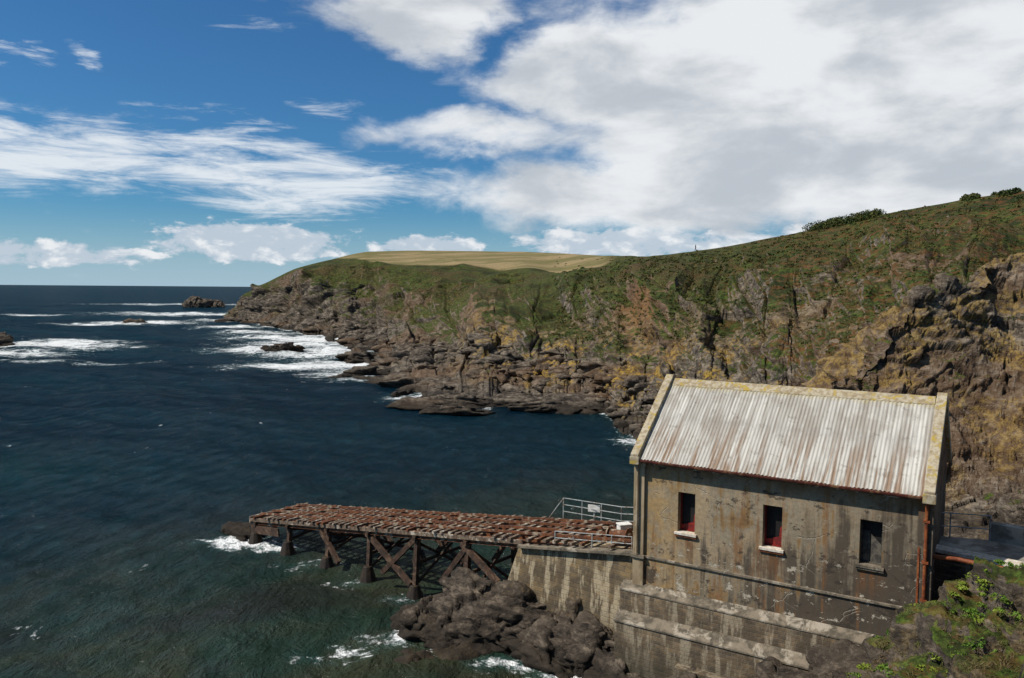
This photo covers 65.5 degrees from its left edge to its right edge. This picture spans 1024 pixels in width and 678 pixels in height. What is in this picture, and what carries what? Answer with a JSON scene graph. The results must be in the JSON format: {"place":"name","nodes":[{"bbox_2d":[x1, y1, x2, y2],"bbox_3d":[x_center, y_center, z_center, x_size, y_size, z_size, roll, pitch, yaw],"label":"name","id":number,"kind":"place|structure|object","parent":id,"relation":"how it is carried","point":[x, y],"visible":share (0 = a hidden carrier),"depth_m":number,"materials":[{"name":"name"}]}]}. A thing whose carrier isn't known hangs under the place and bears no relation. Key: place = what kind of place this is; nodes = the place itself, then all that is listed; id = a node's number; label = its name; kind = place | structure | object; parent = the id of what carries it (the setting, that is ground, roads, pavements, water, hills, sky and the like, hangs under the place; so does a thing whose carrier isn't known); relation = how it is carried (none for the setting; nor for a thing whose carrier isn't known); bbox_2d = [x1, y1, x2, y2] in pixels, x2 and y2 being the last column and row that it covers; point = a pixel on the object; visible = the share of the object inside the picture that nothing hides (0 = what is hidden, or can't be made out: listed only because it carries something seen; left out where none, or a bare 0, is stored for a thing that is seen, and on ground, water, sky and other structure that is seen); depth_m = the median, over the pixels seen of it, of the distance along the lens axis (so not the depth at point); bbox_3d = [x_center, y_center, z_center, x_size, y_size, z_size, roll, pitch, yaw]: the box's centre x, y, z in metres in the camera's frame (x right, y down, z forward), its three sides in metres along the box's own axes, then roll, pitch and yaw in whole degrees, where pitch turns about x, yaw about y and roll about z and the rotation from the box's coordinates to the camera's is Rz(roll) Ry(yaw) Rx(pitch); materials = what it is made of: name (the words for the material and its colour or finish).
{"place":"outdoors","nodes":[
{"label":"outdoors","id":0,"kind":"place"},
{"bbox_2d":[0,285,635,677],"bbox_3d":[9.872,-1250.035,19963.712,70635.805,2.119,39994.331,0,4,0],"label":"sea","id":1,"kind":"structure","parent":0,"point":[141,464],"depth_m":65.98,"materials":[{"name":"liquid"}]},
{"bbox_2d":[0,331,14,346],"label":"sea rock","id":2,"kind":"object","parent":1,"relation":"in","point":[6,339],"visible":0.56,"depth_m":212.56,"materials":[{"name":"stone"}]},
{"bbox_2d":[123,319,145,322],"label":"sea rock","id":3,"kind":"object","parent":1,"relation":"in","point":[134,321],"visible":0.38,"depth_m":344.53,"materials":[{"name":"stone"}]},
{"bbox_2d":[183,295,197,306],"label":"sea rock","id":4,"kind":"object","parent":1,"relation":"in","point":[192,300],"visible":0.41,"depth_m":613.28,"materials":[{"name":"stone"}]},
{"bbox_2d":[197,297,223,307],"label":"sea rock","id":5,"kind":"object","parent":1,"relation":"in","point":[204,302],"visible":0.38,"depth_m":614.31,"materials":[{"name":"brown stone"}]},
{"bbox_2d":[212,301,225,306],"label":"sea rock","id":6,"kind":"object","parent":1,"relation":"in","point":[219,304],"visible":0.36,"depth_m":610.67,"materials":[{"name":"stone"}]},
{"bbox_2d":[215,316,245,321],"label":"sea rock","id":7,"kind":"object","parent":1,"relation":"in","point":[234,319],"visible":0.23,"depth_m":369.35,"materials":[{"name":"brown stone"}]},
{"bbox_2d":[242,319,259,323],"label":"sea rock","id":8,"kind":"object","parent":1,"relation":"in","point":[251,321],"visible":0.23,"depth_m":348.50,"materials":[{"name":"stone"}]},
{"bbox_2d":[264,343,309,351],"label":"sea rock","id":9,"kind":"object","parent":1,"relation":"in","point":[285,346],"visible":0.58,"depth_m":202.94,"materials":[{"name":"stone"}]},
{"bbox_2d":[329,373,356,377],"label":"sea rock","id":10,"kind":"object","parent":1,"relation":"in","point":[345,375],"visible":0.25,"depth_m":142.07,"materials":[{"name":"grey stone"}]},
{"bbox_2d":[333,348,369,363],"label":"sea rock","id":11,"kind":"object","parent":1,"relation":"in","point":[352,359],"visible":0.27,"depth_m":180.41,"materials":[{"name":"stone"}]},
{"bbox_2d":[351,375,375,380],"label":"sea rock","id":12,"kind":"object","parent":1,"relation":"in","point":[366,377],"visible":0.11,"depth_m":140.66,"materials":[{"name":"grey stone"}]},
{"bbox_2d":[344,365,390,374],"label":"sea rock","id":13,"kind":"object","parent":1,"relation":"in","point":[363,370],"visible":0.35,"depth_m":148.03,"materials":[{"name":"stone"}]},
{"bbox_2d":[391,389,411,396],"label":"sea rock","id":14,"kind":"object","parent":1,"relation":"in","point":[400,392],"visible":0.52,"depth_m":120.71,"materials":[{"name":"black stone"}]},
{"bbox_2d":[335,350,608,415],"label":"wave cut ledges","id":15,"kind":"object","parent":1,"relation":"in","point":[456,404],"visible":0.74,"depth_m":108.24,"materials":[{"name":"stone"}]},
{"bbox_2d":[0,0,1023,286],"label":"sky","id":16,"kind":"structure","parent":0,"point":[221,143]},
{"bbox_2d":[223,191,1023,523],"bbox_3d":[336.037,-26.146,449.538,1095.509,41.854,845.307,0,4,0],"label":"headland hills","id":17,"kind":"structure","parent":0,"point":[955,337],"depth_m":112.47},
{"bbox_2d":[269,312,658,429],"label":"beach boulders","id":18,"kind":"object","parent":17,"relation":"on","point":[477,366],"visible":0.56,"depth_m":138.18,"materials":[{"name":"stone"}]},
{"bbox_2d":[550,194,1023,360],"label":"hillside scrub","id":19,"kind":"object","parent":17,"relation":"on","point":[811,252],"visible":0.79,"depth_m":127.06,"materials":[{"name":"green plant"}]},
{"bbox_2d":[802,189,1016,231],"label":"ridge gorse bushes","id":20,"kind":"object","parent":17,"relation":"on","point":[858,216],"visible":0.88,"depth_m":167.91,"materials":[{"name":"green plant"}]},
{"bbox_2d":[402,511,1023,677],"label":"foreshore rock ground","id":21,"kind":"structure","parent":0,"point":[932,626],"depth_m":20.50,"materials":[{"name":"brown stone"}]},
{"bbox_2d":[248,498,633,633],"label":"slipway jetty","id":22,"kind":"object","parent":21,"relation":"on","point":[585,565],"visible":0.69,"depth_m":40.16,"materials":[{"name":"wood"}]},
{"bbox_2d":[588,504,599,520],"bbox_3d":[4.056,8.729,39.426,0.600,1.050,0.080,2,4,20],"label":"notice sign","id":23,"kind":"object","parent":22,"relation":"attached to","point":[591,507],"visible":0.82,"depth_m":39.39,"materials":[{"name":"white metal"}]},
{"bbox_2d":[601,526,632,544],"bbox_3d":[4.636,8.636,35.274,1.429,0.770,0.640,3,5,39],"label":"rusty winch","id":24,"kind":"object","parent":22,"relation":"on","point":[610,530],"visible":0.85,"depth_m":35.05,"materials":[{"name":"metal"}]},
{"bbox_2d":[616,521,631,529],"bbox_3d":[5.125,8.662,36.422,0.620,0.480,0.460,-1,4,-17],"label":"white locker","id":25,"kind":"object","parent":22,"relation":"on","point":[623,525],"visible":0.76,"depth_m":36.24,"materials":[{"name":"paint"}]},
{"bbox_2d":[222,521,861,677],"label":"shore crags","id":26,"kind":"structure","parent":21,"relation":"on","point":[457,610],"depth_m":35.42,"materials":[{"name":"stone"}]},
{"bbox_2d":[421,589,955,677],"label":"shore boulders","id":27,"kind":"object","parent":21,"relation":"on","point":[804,672],"visible":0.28,"depth_m":26.65,"materials":[{"name":"grey stone"}]},
{"bbox_2d":[674,663,730,677],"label":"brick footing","id":28,"kind":"object","parent":21,"relation":"on","point":[680,669],"visible":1,"depth_m":30.29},
{"bbox_2d":[614,579,841,677],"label":"stone plinth","id":29,"kind":"structure","parent":21,"relation":"on","point":[642,652],"depth_m":30.77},
{"bbox_2d":[613,579,863,667],"bbox_3d":[9.180,10.918,29.565,11.460,1.438,0.936,3,4,32],"label":"plinth weathering","id":30,"kind":"object","parent":29,"relation":"on","point":[746,647],"visible":0.7,"depth_m":30.19,"materials":[{"name":"grey concrete"}]},
{"bbox_2d":[644,426,946,631],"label":"walls","id":31,"kind":"structure","parent":21,"relation":"on","point":[821,539],"depth_m":29.45,"materials":[{"name":"grey concrete"}]},
{"bbox_2d":[632,463,646,585],"bbox_3d":[5.235,7.547,32.526,0.560,5.300,0.470,3,4,32],"label":"corner pilaster","id":32,"kind":"object","parent":31,"relation":"attached to","point":[638,571],"visible":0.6,"depth_m":32.35,"materials":[{"name":"grey concrete"}]},
{"bbox_2d":[635,465,638,552],"bbox_3d":[5.038,6.806,32.216,0.098,3.815,0.224,3,4,32],"label":"downpipe","id":33,"kind":"object","parent":32,"relation":"attached to","point":[637,495],"visible":1,"depth_m":32.24,"materials":[{"name":"metal"}]},
{"bbox_2d":[630,374,674,464],"bbox_3d":[6.918,3.202,35.028,0.400,3.323,7.460,3,4,32],"label":"verge coping","id":34,"kind":"object","parent":31,"relation":"on","point":[642,438],"visible":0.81,"depth_m":33.16,"materials":[{"name":"beige concrete"}]},
{"bbox_2d":[674,530,696,537],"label":"sill","id":35,"kind":"structure","parent":31,"relation":"attached to","point":[686,533],"depth_m":31.37,"materials":[{"name":"stone"}]},
{"bbox_2d":[674,534,696,538],"bbox_3d":[6.837,7.779,31.388,0.900,0.068,0.085,3,4,32],"label":"sill drip","id":36,"kind":"object","parent":35,"relation":"attached to","point":[685,536],"visible":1,"depth_m":31.34},
{"bbox_2d":[680,492,694,531],"bbox_3d":[7.050,6.836,31.651,0.700,1.600,0.080,3,4,32],"label":"window frame","id":37,"kind":"object","parent":31,"relation":"attached to","point":[681,528],"visible":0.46,"depth_m":31.79,"materials":[{"name":"red wood"}]},
{"bbox_2d":[682,492,694,523],"bbox_3d":[7.082,6.833,31.702,0.700,1.600,0.021,3,4,32],"label":"window pane","id":38,"kind":"object","parent":37,"relation":"in","point":[688,512],"visible":0.43,"depth_m":31.72,"materials":[{"name":"black glass"}]},
{"bbox_2d":[682,514,694,530],"bbox_3d":[7.048,7.185,31.674,0.600,0.800,0.022,3,4,32],"label":"red shutter","id":39,"kind":"object","parent":37,"relation":"attached to","point":[690,526],"visible":0.7,"depth_m":31.65,"materials":[{"name":"red wood"}]},
{"bbox_2d":[631,553,899,608],"bbox_3d":[9.513,9.042,29.714,10.890,0.140,0.250,3,4,32],"label":"string course","id":40,"kind":"object","parent":31,"relation":"attached to","point":[644,556],"visible":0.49,"depth_m":29.72,"materials":[{"name":"grey concrete"}]},
{"bbox_2d":[759,545,783,553],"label":"sill","id":41,"kind":"structure","parent":31,"relation":"attached to","point":[771,548],"depth_m":29.58,"materials":[{"name":"stone"}]},
{"bbox_2d":[759,549,783,554],"bbox_3d":[9.637,7.913,29.608,0.900,0.068,0.085,3,4,32],"label":"sill drip","id":42,"kind":"object","parent":41,"relation":"attached to","point":[771,552],"visible":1,"depth_m":29.56},
{"bbox_2d":[764,505,780,546],"bbox_3d":[9.850,6.971,29.872,0.700,1.600,0.080,3,4,32],"label":"window frame","id":43,"kind":"object","parent":31,"relation":"attached to","point":[765,543],"visible":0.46,"depth_m":30.01,"materials":[{"name":"red wood"}]},
{"bbox_2d":[766,526,781,545],"bbox_3d":[9.847,7.320,29.895,0.600,0.800,0.022,3,4,32],"label":"red shutter","id":44,"kind":"object","parent":43,"relation":"attached to","point":[776,540],"visible":0.75,"depth_m":29.85,"materials":[{"name":"red wood"}]},
{"bbox_2d":[766,505,782,538],"bbox_3d":[9.882,6.968,29.922,0.700,1.600,0.020,3,4,32],"label":"window pane","id":45,"kind":"object","parent":43,"relation":"in","point":[774,519],"visible":0.43,"depth_m":29.93,"materials":[{"name":"black glass"}]},
{"bbox_2d":[646,460,916,499],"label":"fascia","id":46,"kind":"structure","parent":31,"relation":"attached to","point":[784,482],"depth_m":29.10,"materials":[{"name":"brown metal"}]},
{"bbox_2d":[640,379,936,496],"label":"roof front","id":47,"kind":"structure","parent":31,"relation":"on","point":[875,444],"depth_m":30.17,"materials":[{"name":"grey metal"}]},
{"bbox_2d":[639,459,921,499],"bbox_3d":[9.407,5.103,29.249,10.090,0.120,0.200,3,4,32],"label":"gutter","id":48,"kind":"object","parent":47,"relation":"attached to","point":[880,492],"visible":1,"depth_m":28.79,"materials":[{"name":"paint"}]},
{"bbox_2d":[672,378,935,404],"bbox_3d":[11.381,2.065,32.123,10.110,0.310,0.600,3,4,32],"label":"ridge cap","id":49,"kind":"object","parent":47,"relation":"on","point":[865,395],"visible":0.9,"depth_m":31.65,"materials":[{"name":"beige concrete"}]},
{"bbox_2d":[855,562,883,571],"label":"sill","id":50,"kind":"structure","parent":31,"relation":"attached to","point":[870,566],"depth_m":27.81,"materials":[{"name":"grey concrete"}]},
{"bbox_2d":[855,567,883,573],"bbox_3d":[12.478,8.051,27.802,0.920,0.068,0.085,3,4,32],"label":"sill drip","id":51,"kind":"object","parent":50,"relation":"attached to","point":[869,570],"visible":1,"depth_m":27.76},
{"bbox_2d":[860,519,882,564],"bbox_3d":[12.691,7.108,28.065,0.720,1.600,0.080,3,4,32],"label":"window frame","id":52,"kind":"object","parent":31,"relation":"attached to","point":[861,560],"visible":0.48,"depth_m":28.19,"materials":[{"name":"black wood"}]},
{"bbox_2d":[862,529,880,562],"bbox_3d":[12.692,7.302,28.081,0.600,1.090,0.030,3,4,32],"label":"boarding","id":53,"kind":"object","parent":52,"relation":"attached to","point":[873,554],"visible":1,"depth_m":28.09,"materials":[{"name":"grey wood"}]},
{"bbox_2d":[862,520,881,550],"bbox_3d":[12.723,7.105,28.115,0.720,1.600,0.021,3,4,32],"label":"window pane","id":54,"kind":"object","parent":52,"relation":"in","point":[874,528],"visible":0.43,"depth_m":28.05,"materials":[{"name":"black glass"}]},
{"bbox_2d":[916,497,935,580],"bbox_3d":[13.962,7.968,26.977,0.560,5.300,0.470,3,4,32],"label":"corner pilaster","id":55,"kind":"object","parent":31,"relation":"attached to","point":[921,525],"visible":0.38,"depth_m":26.75,"materials":[{"name":"concrete"}]},
{"bbox_2d":[916,504,929,580],"bbox_3d":[13.758,7.873,26.723,0.340,5.118,0.266,3,4,32],"label":"downpipe","id":56,"kind":"object","parent":55,"relation":"attached to","point":[925,562],"visible":0.59,"depth_m":26.64,"materials":[{"name":"orange metal"}]},
{"bbox_2d":[922,392,951,504],"bbox_3d":[15.813,3.631,29.372,0.400,3.323,7.460,3,4,32],"label":"verge coping","id":57,"kind":"object","parent":31,"relation":"on","point":[941,418],"visible":0.91,"depth_m":27.79,"materials":[{"name":"beige concrete"}]},
{"bbox_2d":[833,557,1023,677],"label":"foreground coastal plants","id":58,"kind":"object","parent":21,"relation":"on","point":[948,590],"visible":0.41,"depth_m":20.32,"materials":[{"name":"green plant"}]},
{"bbox_2d":[933,554,968,563],"bbox_3d":[16.936,8.399,25.104,6.722,1.924,0.337,3,5,38],"label":"service pipe","id":59,"kind":"object","parent":21,"relation":"on","point":[951,558],"visible":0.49,"depth_m":26.74,"materials":[{"name":"orange metal"}]},
{"bbox_2d":[934,552,970,595],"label":"stone wall","id":60,"kind":"structure","parent":21,"relation":"on","point":[954,573],"depth_m":28.75,"materials":[{"name":"black stone"}]},
{"bbox_2d":[935,544,1021,564],"bbox_3d":[18.314,7.872,26.819,8.776,0.138,0.622,4,5,43],"label":"coping","id":61,"kind":"object","parent":60,"relation":"on","point":[957,552],"visible":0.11,"depth_m":28.52,"materials":[{"name":"concrete"}]},
{"bbox_2d":[939,536,1023,560],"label":"concrete terrace","id":62,"kind":"structure","parent":21,"relation":"on","point":[1003,550],"depth_m":29.96,"materials":[{"name":"grey concrete"}]},
{"bbox_2d":[942,512,991,539],"bbox_3d":[17.093,7.247,31.063,2.844,0.972,0.054,1,4,15],"label":"terrace railing","id":63,"kind":"object","parent":62,"relation":"on","point":[950,526],"visible":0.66,"depth_m":30.89,"materials":[{"name":"grey metal"}]},
{"bbox_2d":[988,521,1023,545],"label":"sea parapet wall","id":64,"kind":"structure","parent":62,"relation":"on","point":[1007,533],"depth_m":30.39,"materials":[{"name":"grey concrete"}]},
{"bbox_2d":[848,568,1023,677],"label":"foreground dry grass","id":65,"kind":"structure","parent":0,"point":[1003,620],"depth_m":19.30,"materials":[{"name":"green plant"}]}
]}

